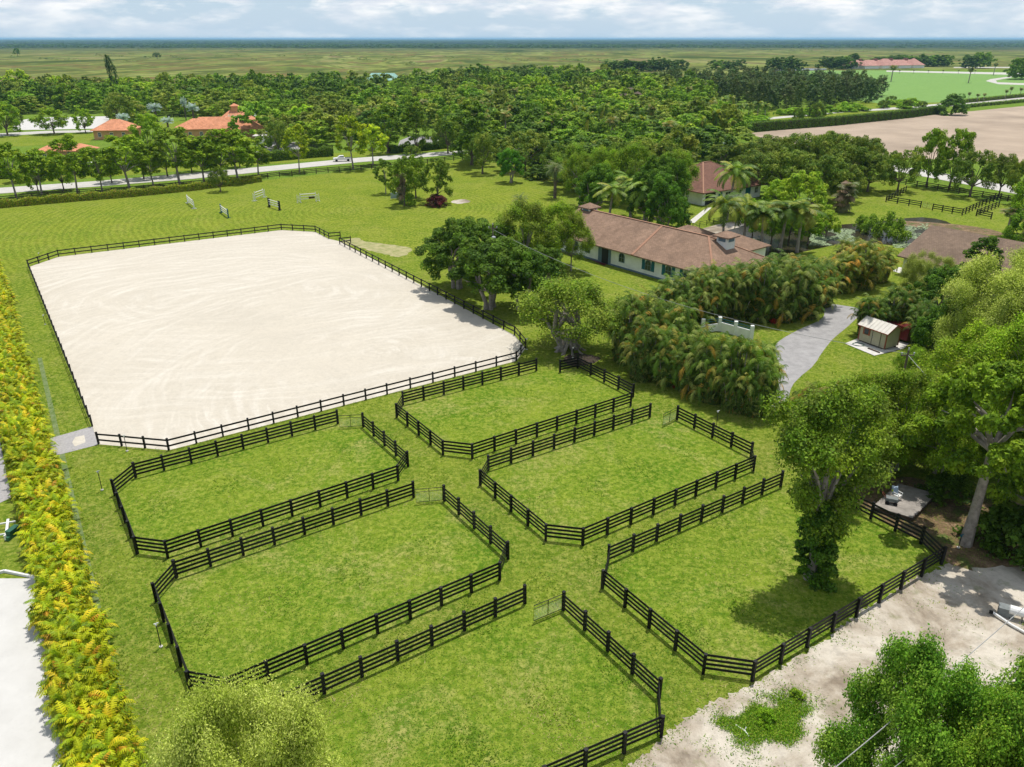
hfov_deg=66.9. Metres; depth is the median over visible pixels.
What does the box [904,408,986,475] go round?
leafy tree
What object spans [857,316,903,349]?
garden shed
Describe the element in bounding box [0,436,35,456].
areca palm
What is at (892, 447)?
leafy tree
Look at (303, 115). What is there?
woodland tree
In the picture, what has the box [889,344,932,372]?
leafy tree
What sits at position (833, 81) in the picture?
pine tree
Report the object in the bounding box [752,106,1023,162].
tan field
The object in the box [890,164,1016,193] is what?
side road
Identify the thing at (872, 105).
scrub strip
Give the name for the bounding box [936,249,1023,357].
leafy tree
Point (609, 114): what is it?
woodland tree
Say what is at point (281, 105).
woodland tree
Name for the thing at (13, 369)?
areca palm
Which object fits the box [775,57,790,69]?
distant tree
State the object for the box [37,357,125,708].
hedge bed
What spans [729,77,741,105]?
pine tree
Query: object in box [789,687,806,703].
weed
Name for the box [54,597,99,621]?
areca palm
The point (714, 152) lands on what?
oak tree
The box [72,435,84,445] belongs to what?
sand scuff
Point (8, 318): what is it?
areca palm
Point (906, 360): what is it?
utility pole
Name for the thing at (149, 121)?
leafy tree
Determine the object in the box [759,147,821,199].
oak tree
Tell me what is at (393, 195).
jump board
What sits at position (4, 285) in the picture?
areca palm
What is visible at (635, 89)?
woodland tree
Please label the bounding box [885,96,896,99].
leafy tree
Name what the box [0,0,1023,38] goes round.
sky
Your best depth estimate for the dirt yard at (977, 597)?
48.08 m
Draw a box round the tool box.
[5,524,19,540]
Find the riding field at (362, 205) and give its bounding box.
[0,162,557,280]
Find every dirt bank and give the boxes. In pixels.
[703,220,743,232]
[893,220,1002,235]
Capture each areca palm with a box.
[0,277,11,287]
[0,283,12,289]
[0,289,18,301]
[0,295,13,307]
[0,300,16,308]
[0,304,15,310]
[0,309,21,324]
[0,315,19,322]
[0,323,19,329]
[0,330,12,336]
[0,332,24,340]
[0,333,15,342]
[0,338,12,346]
[0,339,27,352]
[0,339,33,355]
[0,346,11,352]
[0,347,11,360]
[0,360,20,371]
[0,365,17,373]
[0,368,22,380]
[0,373,24,387]
[0,383,14,395]
[0,384,28,402]
[0,396,14,417]
[0,399,29,418]
[0,408,22,421]
[0,412,26,434]
[0,422,29,449]
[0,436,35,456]
[0,449,34,479]
[1,306,20,322]
[1,347,30,357]
[1,454,38,479]
[2,319,26,330]
[3,440,44,459]
[4,327,26,337]
[4,352,27,360]
[5,363,35,371]
[5,462,47,495]
[6,355,37,374]
[7,407,46,427]
[9,365,38,384]
[9,377,33,389]
[9,482,51,517]
[10,396,45,414]
[10,475,44,500]
[11,392,40,403]
[12,423,56,444]
[13,383,40,398]
[14,513,52,546]
[15,404,50,422]
[15,494,50,522]
[16,371,35,386]
[17,440,56,456]
[17,505,46,530]
[18,417,51,431]
[19,437,58,448]
[19,457,64,477]
[20,532,56,565]
[23,586,71,634]
[24,540,70,577]
[26,448,69,472]
[28,570,81,600]
[30,470,71,487]
[32,557,64,587]
[33,603,86,643]
[34,493,83,523]
[35,473,72,497]
[35,487,76,511]
[35,653,95,699]
[36,617,93,666]
[37,511,79,531]
[38,518,78,544]
[39,640,94,671]
[39,680,101,732]
[40,531,92,559]
[42,545,92,571]
[44,699,103,754]
[49,571,98,604]
[51,561,99,590]
[52,719,103,766]
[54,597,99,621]
[57,604,117,639]
[60,622,118,662]
[62,635,119,671]
[70,656,125,693]
[70,751,110,766]
[79,679,134,711]
[81,696,139,749]
[82,721,149,766]
[108,752,145,766]
[601,291,655,366]
[618,312,669,382]
[624,285,672,332]
[641,317,692,390]
[646,270,690,306]
[652,296,687,323]
[658,301,709,347]
[665,266,721,328]
[668,324,719,398]
[681,262,727,293]
[683,325,741,406]
[692,259,742,323]
[705,334,767,414]
[715,333,744,359]
[716,263,767,321]
[724,257,769,278]
[728,332,789,417]
[738,254,789,326]
[744,340,787,379]
[761,255,818,327]
[765,248,799,278]
[776,381,832,444]
[787,254,836,323]
[815,257,845,309]
[820,250,871,293]
[823,380,843,434]
[830,234,869,257]
[842,238,894,290]
[847,293,893,334]
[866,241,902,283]
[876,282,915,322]
[893,282,934,321]
[900,297,938,351]
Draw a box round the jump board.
[391,192,397,198]
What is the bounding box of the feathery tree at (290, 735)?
[140,657,362,766]
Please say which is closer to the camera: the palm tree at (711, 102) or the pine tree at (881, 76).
the palm tree at (711, 102)
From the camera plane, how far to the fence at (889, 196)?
179.88 m
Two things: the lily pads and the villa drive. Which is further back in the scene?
the villa drive
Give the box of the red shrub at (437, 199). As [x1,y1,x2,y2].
[425,193,447,207]
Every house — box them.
[90,119,141,139]
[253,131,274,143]
[685,161,766,205]
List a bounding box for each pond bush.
[853,214,869,230]
[860,213,882,233]
[871,210,899,239]
[884,217,912,241]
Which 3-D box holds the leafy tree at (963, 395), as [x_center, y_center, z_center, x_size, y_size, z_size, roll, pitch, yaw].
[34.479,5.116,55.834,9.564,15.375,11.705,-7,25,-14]
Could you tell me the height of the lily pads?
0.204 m
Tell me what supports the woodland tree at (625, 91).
on the woodland floor
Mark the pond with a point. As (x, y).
(788, 247)
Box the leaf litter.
[853,477,1021,570]
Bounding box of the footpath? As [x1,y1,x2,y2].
[691,208,710,222]
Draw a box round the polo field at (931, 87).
[768,70,1023,102]
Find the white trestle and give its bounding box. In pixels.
[0,519,15,539]
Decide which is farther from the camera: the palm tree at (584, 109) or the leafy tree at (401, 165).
the palm tree at (584, 109)
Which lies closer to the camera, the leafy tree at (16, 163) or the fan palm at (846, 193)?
the fan palm at (846, 193)
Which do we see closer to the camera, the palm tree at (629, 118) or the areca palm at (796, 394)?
the areca palm at (796, 394)
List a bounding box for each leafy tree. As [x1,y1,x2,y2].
[0,101,20,134]
[2,156,32,174]
[5,110,23,126]
[12,48,19,54]
[17,156,46,191]
[27,107,69,133]
[44,153,74,189]
[70,108,94,132]
[94,158,120,182]
[101,95,134,118]
[119,134,137,162]
[122,141,157,178]
[127,112,166,156]
[150,139,182,175]
[152,52,161,58]
[175,143,201,172]
[200,140,229,169]
[206,166,229,191]
[228,146,248,167]
[263,121,290,150]
[372,158,393,193]
[385,156,420,205]
[400,154,430,197]
[403,145,421,155]
[413,216,487,289]
[417,158,453,196]
[430,119,461,152]
[442,98,500,164]
[446,235,533,309]
[463,132,499,173]
[474,217,521,274]
[483,245,559,310]
[490,197,560,248]
[495,129,551,170]
[496,147,525,182]
[509,270,626,355]
[531,197,586,251]
[533,244,566,279]
[540,143,566,181]
[548,140,597,191]
[554,214,596,270]
[557,151,600,205]
[573,163,617,208]
[580,144,626,202]
[607,141,640,167]
[610,140,658,182]
[625,166,671,221]
[627,136,657,166]
[640,152,676,194]
[644,173,690,225]
[649,139,680,157]
[657,146,700,193]
[665,158,691,203]
[741,198,766,237]
[757,206,790,242]
[761,178,798,201]
[771,204,804,241]
[777,170,832,211]
[791,107,804,118]
[791,208,828,243]
[802,378,839,397]
[807,102,826,117]
[808,622,1000,766]
[813,383,903,463]
[816,435,875,491]
[818,210,841,237]
[821,407,914,468]
[838,365,898,436]
[851,373,915,407]
[865,362,945,472]
[877,99,890,107]
[883,149,923,190]
[884,402,939,470]
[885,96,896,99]
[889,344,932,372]
[896,250,959,296]
[896,366,945,406]
[898,359,1023,547]
[903,100,913,105]
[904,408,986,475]
[906,264,978,307]
[909,678,1023,766]
[911,298,970,368]
[912,127,956,186]
[912,317,1023,381]
[912,358,1001,486]
[916,101,927,106]
[925,268,1023,359]
[932,128,980,187]
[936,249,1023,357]
[944,650,1023,766]
[947,149,1000,196]
[955,236,1004,290]
[977,379,1013,481]
[985,153,1022,196]
[986,311,1023,363]
[986,395,1023,508]
[1001,210,1023,241]
[1002,242,1023,301]
[1006,159,1023,192]
[1010,181,1023,230]
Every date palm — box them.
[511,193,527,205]
[542,159,563,197]
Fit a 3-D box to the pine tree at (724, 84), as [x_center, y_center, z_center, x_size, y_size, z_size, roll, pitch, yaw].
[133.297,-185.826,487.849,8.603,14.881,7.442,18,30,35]
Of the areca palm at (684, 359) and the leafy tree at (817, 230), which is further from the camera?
the leafy tree at (817, 230)
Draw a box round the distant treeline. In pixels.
[0,40,1023,63]
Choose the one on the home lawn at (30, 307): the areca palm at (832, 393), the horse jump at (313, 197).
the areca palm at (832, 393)
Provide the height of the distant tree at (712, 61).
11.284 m
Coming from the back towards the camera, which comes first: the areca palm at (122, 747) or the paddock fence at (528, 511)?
the paddock fence at (528, 511)
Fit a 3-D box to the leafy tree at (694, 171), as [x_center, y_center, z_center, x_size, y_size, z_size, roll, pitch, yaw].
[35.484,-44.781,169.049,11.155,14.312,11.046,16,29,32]
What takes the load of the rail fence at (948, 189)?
on the woodland floor
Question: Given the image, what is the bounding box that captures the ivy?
[792,499,840,592]
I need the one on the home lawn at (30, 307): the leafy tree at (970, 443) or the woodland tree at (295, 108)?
the leafy tree at (970, 443)
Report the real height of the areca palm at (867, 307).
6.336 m
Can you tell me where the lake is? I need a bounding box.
[778,68,825,70]
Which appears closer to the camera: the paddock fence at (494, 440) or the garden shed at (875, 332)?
the paddock fence at (494, 440)
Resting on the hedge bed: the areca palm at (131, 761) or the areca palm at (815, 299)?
the areca palm at (131, 761)
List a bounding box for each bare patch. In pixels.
[451,199,469,203]
[563,353,600,365]
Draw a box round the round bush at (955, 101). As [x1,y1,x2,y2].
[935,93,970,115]
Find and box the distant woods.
[0,63,718,105]
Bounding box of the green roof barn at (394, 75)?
[367,73,396,81]
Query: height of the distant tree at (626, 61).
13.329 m
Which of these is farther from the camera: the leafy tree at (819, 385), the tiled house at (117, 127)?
the tiled house at (117, 127)
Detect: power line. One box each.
[496,231,906,353]
[836,607,1023,766]
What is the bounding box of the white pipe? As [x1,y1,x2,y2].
[989,610,1023,632]
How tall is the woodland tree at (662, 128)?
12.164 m
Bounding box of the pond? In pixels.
[727,217,950,258]
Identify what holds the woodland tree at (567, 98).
on the woodland floor
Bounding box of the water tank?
[1009,605,1023,622]
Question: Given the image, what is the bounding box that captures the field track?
[737,97,1023,121]
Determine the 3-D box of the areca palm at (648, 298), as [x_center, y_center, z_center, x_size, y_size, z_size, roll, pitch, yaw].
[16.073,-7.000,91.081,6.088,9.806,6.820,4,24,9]
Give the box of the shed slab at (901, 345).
[845,339,908,355]
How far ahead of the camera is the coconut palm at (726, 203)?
131.84 m
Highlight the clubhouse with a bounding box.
[844,58,924,68]
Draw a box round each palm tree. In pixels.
[356,109,366,123]
[419,98,428,121]
[481,110,489,121]
[486,100,495,107]
[500,109,511,128]
[505,104,514,125]
[511,87,517,97]
[531,120,545,133]
[546,112,556,130]
[568,102,580,111]
[577,106,590,119]
[579,87,587,99]
[581,111,594,131]
[597,103,610,135]
[605,116,618,132]
[622,113,636,124]
[627,101,640,114]
[635,115,649,129]
[647,105,656,122]
[660,83,671,90]
[662,120,677,133]
[679,101,690,112]
[679,121,692,143]
[685,86,692,93]
[696,114,707,126]
[707,100,717,106]
[707,106,721,133]
[710,110,723,125]
[719,96,730,101]
[726,94,736,103]
[736,102,744,110]
[744,102,754,114]
[753,101,765,115]
[761,103,771,113]
[889,65,897,81]
[967,67,974,82]
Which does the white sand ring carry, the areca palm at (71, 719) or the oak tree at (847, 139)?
the areca palm at (71, 719)
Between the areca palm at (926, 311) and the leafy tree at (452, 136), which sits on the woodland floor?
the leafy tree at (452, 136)
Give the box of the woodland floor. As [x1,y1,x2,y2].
[0,69,1023,685]
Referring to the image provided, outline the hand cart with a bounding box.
[883,492,897,505]
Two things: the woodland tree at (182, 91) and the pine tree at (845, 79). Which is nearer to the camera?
the woodland tree at (182, 91)
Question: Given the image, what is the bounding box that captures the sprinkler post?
[154,622,162,647]
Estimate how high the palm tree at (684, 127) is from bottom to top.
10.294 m
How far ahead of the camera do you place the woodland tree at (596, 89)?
420.54 m
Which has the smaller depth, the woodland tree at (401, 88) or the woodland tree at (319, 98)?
the woodland tree at (319, 98)
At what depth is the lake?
945.76 m
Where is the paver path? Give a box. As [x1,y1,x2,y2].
[0,444,10,502]
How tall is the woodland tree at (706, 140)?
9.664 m
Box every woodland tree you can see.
[0,91,6,100]
[1,90,27,108]
[2,81,21,100]
[4,92,48,110]
[12,95,47,113]
[34,84,64,109]
[43,87,66,104]
[51,83,81,109]
[53,84,89,107]
[64,86,105,111]
[76,87,103,106]
[102,96,143,117]
[103,87,128,101]
[104,92,147,119]
[122,89,146,108]
[129,90,161,114]
[148,83,168,109]
[152,89,183,111]
[153,85,183,109]
[166,93,199,114]
[177,89,190,97]
[181,92,200,109]
[185,87,204,94]
[185,95,209,114]
[190,98,221,117]
[201,87,217,103]
[203,83,222,99]
[203,100,233,114]
[206,89,241,112]
[207,78,225,99]
[212,84,237,101]
[212,99,230,116]
[226,89,255,102]
[226,100,280,135]
[229,100,247,108]
[240,79,259,101]
[245,85,275,103]
[253,78,286,101]
[253,114,272,124]
[255,120,292,149]
[256,87,280,106]
[258,100,290,124]
[262,114,295,138]
[267,96,296,111]
[274,112,305,135]
[280,82,302,97]
[280,94,305,108]
[284,88,308,102]
[285,119,335,145]
[286,104,316,133]
[287,99,307,108]
[291,101,325,125]
[291,107,339,135]
[299,99,332,112]
[300,86,317,98]
[300,110,341,141]
[309,95,340,113]
[311,86,337,101]
[319,92,346,109]
[321,103,351,130]
[322,91,356,116]
[328,102,353,124]
[334,111,366,137]
[340,94,365,108]
[341,82,360,95]
[343,86,369,103]
[352,109,396,140]
[355,83,375,92]
[355,95,402,133]
[358,85,389,103]
[376,98,408,122]
[387,89,412,107]
[388,87,412,95]
[394,95,405,116]
[398,94,425,119]
[409,102,443,125]
[410,86,422,98]
[414,92,430,103]
[418,100,434,119]
[422,94,455,118]
[426,93,445,115]
[428,89,455,115]
[430,115,473,144]
[432,111,451,124]
[436,104,464,126]
[442,109,476,138]
[448,88,463,95]
[451,93,482,104]
[452,86,472,98]
[454,96,478,108]
[462,105,508,132]
[463,84,486,95]
[463,87,485,103]
[466,111,514,135]
[467,131,503,158]
[473,120,506,144]
[477,93,499,104]
[484,88,513,121]
[489,115,524,134]
[496,100,521,125]
[501,121,537,161]
[504,95,538,125]
[511,119,534,140]
[512,106,557,137]
[513,90,540,96]
[513,124,544,152]
[517,97,544,120]
[522,87,536,95]
[522,94,553,117]
[527,139,568,167]
[531,98,557,112]
[532,84,557,106]
[534,113,575,143]
[544,97,564,113]
[547,114,584,135]
[550,137,590,181]
[551,125,599,144]
[554,89,574,105]
[556,112,608,140]
[557,96,581,110]
[557,99,583,113]
[558,108,578,114]
[559,139,637,187]
[564,111,597,135]
[565,102,582,121]
[570,131,603,143]
[573,92,587,102]
[582,93,600,103]
[583,103,615,128]
[583,118,620,138]
[584,94,618,111]
[586,84,603,96]
[587,99,610,110]
[588,104,610,115]
[590,120,628,144]
[591,82,620,97]
[593,135,622,145]
[598,109,628,131]
[601,87,634,99]
[601,130,634,142]
[607,95,623,105]
[610,104,629,120]
[616,102,650,117]
[618,87,637,102]
[618,130,642,143]
[620,118,650,140]
[623,99,637,112]
[625,155,657,189]
[627,86,658,102]
[627,106,661,131]
[627,119,664,131]
[627,126,655,138]
[634,102,670,118]
[636,76,659,99]
[636,96,660,114]
[639,90,665,107]
[640,86,665,99]
[641,126,700,154]
[642,131,674,145]
[645,143,700,160]
[647,113,675,130]
[654,89,679,108]
[655,113,710,143]
[660,99,681,118]
[660,124,701,164]
[661,103,683,119]
[662,89,690,103]
[664,91,691,105]
[666,86,691,100]
[675,127,712,157]
[676,130,716,154]
[679,110,721,131]
[681,90,707,102]
[682,100,703,114]
[685,96,711,121]
[691,81,716,97]
[697,124,728,144]
[699,96,710,101]
[705,131,737,163]
[708,103,744,137]
[710,99,741,131]
[712,126,759,147]
[718,109,752,131]
[718,133,758,152]
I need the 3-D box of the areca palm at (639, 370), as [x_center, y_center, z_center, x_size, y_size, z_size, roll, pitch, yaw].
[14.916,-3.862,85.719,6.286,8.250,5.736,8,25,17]
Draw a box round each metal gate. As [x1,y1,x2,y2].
[338,414,361,426]
[415,487,442,502]
[534,594,561,620]
[662,407,676,425]
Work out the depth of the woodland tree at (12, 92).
404.99 m
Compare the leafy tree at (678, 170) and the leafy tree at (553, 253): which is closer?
the leafy tree at (553, 253)
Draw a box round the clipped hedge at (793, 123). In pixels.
[729,105,939,131]
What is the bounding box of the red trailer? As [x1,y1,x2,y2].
[887,320,911,340]
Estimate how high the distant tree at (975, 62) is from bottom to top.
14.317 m
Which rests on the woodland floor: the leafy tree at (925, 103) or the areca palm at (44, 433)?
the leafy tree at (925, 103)
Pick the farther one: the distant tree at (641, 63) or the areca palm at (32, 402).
the distant tree at (641, 63)
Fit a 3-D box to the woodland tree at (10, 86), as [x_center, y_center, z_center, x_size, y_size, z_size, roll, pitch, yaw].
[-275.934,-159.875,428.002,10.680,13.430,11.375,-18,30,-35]
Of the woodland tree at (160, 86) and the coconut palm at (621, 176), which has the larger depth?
the woodland tree at (160, 86)
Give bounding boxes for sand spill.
[342,238,411,256]
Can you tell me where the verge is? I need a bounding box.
[0,148,446,184]
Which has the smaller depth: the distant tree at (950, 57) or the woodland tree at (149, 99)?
the woodland tree at (149, 99)
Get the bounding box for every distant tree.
[603,60,617,68]
[607,61,623,70]
[613,60,624,69]
[622,59,634,67]
[623,62,637,68]
[630,61,648,70]
[636,61,653,70]
[639,60,657,71]
[645,57,658,70]
[654,57,666,70]
[658,59,671,70]
[658,61,677,70]
[670,59,685,70]
[678,59,689,69]
[704,60,721,68]
[710,62,724,69]
[722,61,733,68]
[725,60,738,68]
[733,59,746,69]
[764,59,775,69]
[766,57,781,69]
[768,61,788,68]
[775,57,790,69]
[784,55,798,68]
[788,60,802,70]
[793,60,809,68]
[815,56,828,68]
[817,57,836,68]
[831,57,848,68]
[835,56,854,68]
[843,58,858,67]
[846,53,863,68]
[920,56,933,66]
[923,59,939,65]
[929,54,944,65]
[932,56,943,66]
[936,55,949,65]
[936,58,952,65]
[937,54,954,65]
[957,54,973,67]
[960,56,977,67]
[964,56,980,67]
[968,52,988,66]
[972,53,991,66]
[981,52,997,66]
[1004,58,1023,77]
[1011,62,1023,77]
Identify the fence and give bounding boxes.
[0,155,462,198]
[26,224,340,426]
[94,236,525,450]
[109,409,408,558]
[150,481,509,691]
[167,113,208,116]
[252,584,664,766]
[394,356,634,458]
[478,403,756,545]
[600,470,947,681]
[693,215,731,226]
[874,174,1014,200]
[885,186,921,207]
[932,193,1001,214]
[975,200,1000,218]
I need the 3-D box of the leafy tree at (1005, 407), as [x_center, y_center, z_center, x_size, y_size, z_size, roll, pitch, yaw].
[41.852,3.894,64.011,7.990,10.882,7.913,4,24,9]
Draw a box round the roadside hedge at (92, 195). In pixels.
[0,175,262,207]
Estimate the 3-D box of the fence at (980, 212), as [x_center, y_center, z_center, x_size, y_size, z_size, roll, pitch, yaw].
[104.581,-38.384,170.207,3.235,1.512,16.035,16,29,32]
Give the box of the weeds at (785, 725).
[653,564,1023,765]
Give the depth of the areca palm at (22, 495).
61.47 m
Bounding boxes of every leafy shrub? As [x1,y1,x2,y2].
[403,192,416,205]
[522,164,550,180]
[665,202,691,227]
[751,116,766,120]
[755,115,771,119]
[759,110,769,115]
[772,109,784,114]
[781,109,797,114]
[824,104,833,110]
[828,108,844,111]
[836,101,851,107]
[841,105,855,111]
[857,106,871,110]
[896,103,913,108]
[905,101,923,107]
[914,471,976,506]
[952,500,1023,558]
[980,515,1023,570]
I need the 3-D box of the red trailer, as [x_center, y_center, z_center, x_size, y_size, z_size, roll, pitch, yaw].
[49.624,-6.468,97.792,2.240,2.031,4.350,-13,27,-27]
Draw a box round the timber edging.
[0,569,36,578]
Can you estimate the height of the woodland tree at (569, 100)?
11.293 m
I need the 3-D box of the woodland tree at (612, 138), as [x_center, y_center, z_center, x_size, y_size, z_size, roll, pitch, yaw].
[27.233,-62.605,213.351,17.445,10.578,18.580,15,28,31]
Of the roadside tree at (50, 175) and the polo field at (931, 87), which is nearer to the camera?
the roadside tree at (50, 175)
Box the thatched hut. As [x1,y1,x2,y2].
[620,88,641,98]
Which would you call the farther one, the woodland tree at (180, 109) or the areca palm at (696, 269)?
the woodland tree at (180, 109)
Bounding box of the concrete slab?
[875,483,933,520]
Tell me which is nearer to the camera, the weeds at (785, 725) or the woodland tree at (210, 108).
the weeds at (785, 725)
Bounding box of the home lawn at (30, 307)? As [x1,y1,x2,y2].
[0,159,1023,766]
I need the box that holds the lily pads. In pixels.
[749,223,927,247]
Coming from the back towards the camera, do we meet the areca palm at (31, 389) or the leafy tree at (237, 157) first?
the leafy tree at (237, 157)
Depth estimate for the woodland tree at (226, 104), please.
346.83 m
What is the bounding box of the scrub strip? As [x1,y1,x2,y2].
[741,102,940,122]
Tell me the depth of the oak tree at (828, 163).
174.26 m
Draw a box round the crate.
[997,602,1013,619]
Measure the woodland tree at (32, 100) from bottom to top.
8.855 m
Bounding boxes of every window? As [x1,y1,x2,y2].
[618,253,624,262]
[644,260,650,270]
[665,266,671,276]
[863,328,870,335]
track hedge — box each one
[964,93,1023,102]
[966,99,1023,106]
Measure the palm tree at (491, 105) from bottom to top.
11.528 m
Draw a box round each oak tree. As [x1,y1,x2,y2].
[704,144,743,165]
[729,142,754,162]
[729,151,783,186]
[737,134,794,154]
[740,140,785,178]
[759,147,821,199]
[772,137,821,171]
[773,132,826,155]
[788,153,853,203]
[804,132,853,168]
[818,143,880,184]
[819,130,857,158]
[822,163,868,192]
[843,135,880,171]
[848,151,895,191]
[861,136,894,164]
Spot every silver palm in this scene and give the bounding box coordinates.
[116,113,128,120]
[146,103,162,120]
[160,116,173,130]
[180,96,186,119]
[185,102,198,117]
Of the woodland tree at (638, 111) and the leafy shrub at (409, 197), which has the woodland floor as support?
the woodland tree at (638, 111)
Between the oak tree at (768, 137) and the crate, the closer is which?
the crate
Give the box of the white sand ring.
[0,578,70,766]
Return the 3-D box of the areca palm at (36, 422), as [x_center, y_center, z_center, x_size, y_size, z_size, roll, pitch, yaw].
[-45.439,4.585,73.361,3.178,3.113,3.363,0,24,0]
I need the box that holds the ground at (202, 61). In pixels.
[0,39,1023,87]
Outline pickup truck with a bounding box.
[333,155,350,161]
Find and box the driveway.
[775,304,856,402]
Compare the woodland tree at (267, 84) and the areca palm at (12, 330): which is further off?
the woodland tree at (267, 84)
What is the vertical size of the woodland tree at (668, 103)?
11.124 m
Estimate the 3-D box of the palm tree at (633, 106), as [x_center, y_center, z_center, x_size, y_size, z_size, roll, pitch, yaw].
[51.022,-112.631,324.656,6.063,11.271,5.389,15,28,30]
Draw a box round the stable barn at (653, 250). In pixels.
[560,203,773,284]
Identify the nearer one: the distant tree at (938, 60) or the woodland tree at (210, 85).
the woodland tree at (210, 85)
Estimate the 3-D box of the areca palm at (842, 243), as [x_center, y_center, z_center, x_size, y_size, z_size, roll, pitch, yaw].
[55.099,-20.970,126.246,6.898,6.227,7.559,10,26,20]
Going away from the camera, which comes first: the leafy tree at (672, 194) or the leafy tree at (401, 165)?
the leafy tree at (672, 194)
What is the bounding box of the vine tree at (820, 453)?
[754,368,902,581]
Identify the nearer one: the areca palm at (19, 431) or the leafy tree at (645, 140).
the areca palm at (19, 431)
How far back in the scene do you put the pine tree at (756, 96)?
397.65 m
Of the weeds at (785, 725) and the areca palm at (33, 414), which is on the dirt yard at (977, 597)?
the weeds at (785, 725)
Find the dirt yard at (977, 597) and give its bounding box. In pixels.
[626,563,1023,766]
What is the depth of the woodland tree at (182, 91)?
408.08 m
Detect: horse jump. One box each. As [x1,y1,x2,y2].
[185,194,196,208]
[219,204,230,217]
[252,188,266,200]
[267,198,280,210]
[296,192,319,202]
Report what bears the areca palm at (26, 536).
on the home lawn at (30, 307)
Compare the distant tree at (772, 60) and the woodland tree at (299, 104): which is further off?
the distant tree at (772, 60)
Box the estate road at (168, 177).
[0,148,518,192]
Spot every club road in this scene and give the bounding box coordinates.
[886,70,1020,74]
[954,67,1009,67]
[987,76,1023,84]
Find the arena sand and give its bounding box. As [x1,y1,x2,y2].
[30,230,524,449]
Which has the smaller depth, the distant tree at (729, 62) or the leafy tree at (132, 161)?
the leafy tree at (132, 161)
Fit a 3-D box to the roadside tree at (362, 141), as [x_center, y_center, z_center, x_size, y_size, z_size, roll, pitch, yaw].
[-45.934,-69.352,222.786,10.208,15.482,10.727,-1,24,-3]
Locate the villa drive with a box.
[0,130,92,135]
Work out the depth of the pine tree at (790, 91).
404.57 m
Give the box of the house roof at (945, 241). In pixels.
[897,225,1023,296]
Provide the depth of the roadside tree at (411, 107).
252.00 m
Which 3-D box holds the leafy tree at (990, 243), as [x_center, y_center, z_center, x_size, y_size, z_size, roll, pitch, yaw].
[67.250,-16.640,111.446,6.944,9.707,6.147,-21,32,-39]
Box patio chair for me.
[892,486,902,499]
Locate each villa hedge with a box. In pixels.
[0,155,166,178]
[39,152,101,163]
[258,145,333,161]
[388,140,446,153]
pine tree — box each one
[104,55,118,85]
[708,76,721,96]
[710,73,722,87]
[717,79,729,97]
[719,76,727,96]
[724,77,736,93]
[727,76,740,99]
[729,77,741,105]
[732,74,744,99]
[735,79,748,100]
[739,65,748,75]
[741,78,755,102]
[744,82,756,103]
[745,82,760,106]
[748,72,754,81]
[751,78,768,110]
[753,71,761,78]
[755,79,775,109]
[765,86,780,108]
[768,79,778,106]
[771,75,783,101]
[771,82,783,108]
[777,78,787,105]
[780,84,793,108]
[780,84,798,105]
[783,70,791,87]
[790,74,802,103]
[791,81,805,105]
[792,80,807,107]
[805,76,819,103]
[806,72,818,96]
[806,86,822,107]
[815,74,823,96]
[819,82,834,105]
[820,78,834,104]
[822,75,836,103]
[823,69,834,85]
[832,79,847,105]
[835,76,849,102]
[845,79,857,99]
[846,81,859,102]
[847,70,855,77]
[850,73,860,97]
[851,79,868,103]
[856,74,864,99]
[860,70,866,78]
[861,78,876,102]
[864,80,877,100]
[868,77,880,98]
[869,79,878,99]
[876,77,887,96]
[878,75,889,94]
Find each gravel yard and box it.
[256,142,307,151]
[398,137,436,145]
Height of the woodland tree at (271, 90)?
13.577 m
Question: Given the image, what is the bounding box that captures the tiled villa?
[174,103,264,138]
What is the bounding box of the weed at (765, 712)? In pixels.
[754,707,776,730]
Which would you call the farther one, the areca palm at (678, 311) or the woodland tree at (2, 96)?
the woodland tree at (2, 96)
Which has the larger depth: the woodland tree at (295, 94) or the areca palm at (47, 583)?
the woodland tree at (295, 94)
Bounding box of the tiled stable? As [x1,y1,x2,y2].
[38,143,99,156]
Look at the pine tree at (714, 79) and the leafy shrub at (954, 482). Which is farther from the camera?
the pine tree at (714, 79)
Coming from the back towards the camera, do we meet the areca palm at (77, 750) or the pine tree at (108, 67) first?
the pine tree at (108, 67)
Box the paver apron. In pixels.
[49,426,97,454]
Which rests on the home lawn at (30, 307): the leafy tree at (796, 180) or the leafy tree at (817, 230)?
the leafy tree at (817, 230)
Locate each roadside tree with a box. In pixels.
[0,142,33,197]
[16,147,57,193]
[46,133,92,192]
[77,146,113,191]
[95,134,148,187]
[132,143,168,185]
[144,126,204,184]
[178,135,222,182]
[200,129,245,168]
[211,128,260,177]
[242,136,271,175]
[281,123,308,172]
[335,115,369,168]
[355,123,388,163]
[369,103,402,152]
[401,101,429,151]
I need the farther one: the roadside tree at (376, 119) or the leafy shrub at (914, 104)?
the leafy shrub at (914, 104)
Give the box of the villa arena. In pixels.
[13,116,108,129]
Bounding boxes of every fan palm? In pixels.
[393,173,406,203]
[831,180,859,212]
[1000,207,1023,224]
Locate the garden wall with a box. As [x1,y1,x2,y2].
[701,316,754,339]
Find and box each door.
[598,247,610,264]
[870,331,881,346]
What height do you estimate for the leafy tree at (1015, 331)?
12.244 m
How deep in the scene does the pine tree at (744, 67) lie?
584.76 m
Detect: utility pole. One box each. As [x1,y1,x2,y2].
[488,223,496,262]
[901,348,914,371]
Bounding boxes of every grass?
[0,334,1004,766]
[115,424,406,557]
[157,497,506,694]
[310,604,659,766]
[398,369,632,457]
[482,417,751,544]
[604,487,939,679]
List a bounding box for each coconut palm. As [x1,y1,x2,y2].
[591,181,630,212]
[614,170,633,217]
[621,175,672,220]
[702,189,746,230]
[713,161,757,220]
[729,192,768,235]
[740,202,783,241]
[764,198,812,250]
[779,200,829,252]
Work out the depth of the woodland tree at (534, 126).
253.66 m
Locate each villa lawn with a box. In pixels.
[0,133,93,145]
[160,121,185,135]

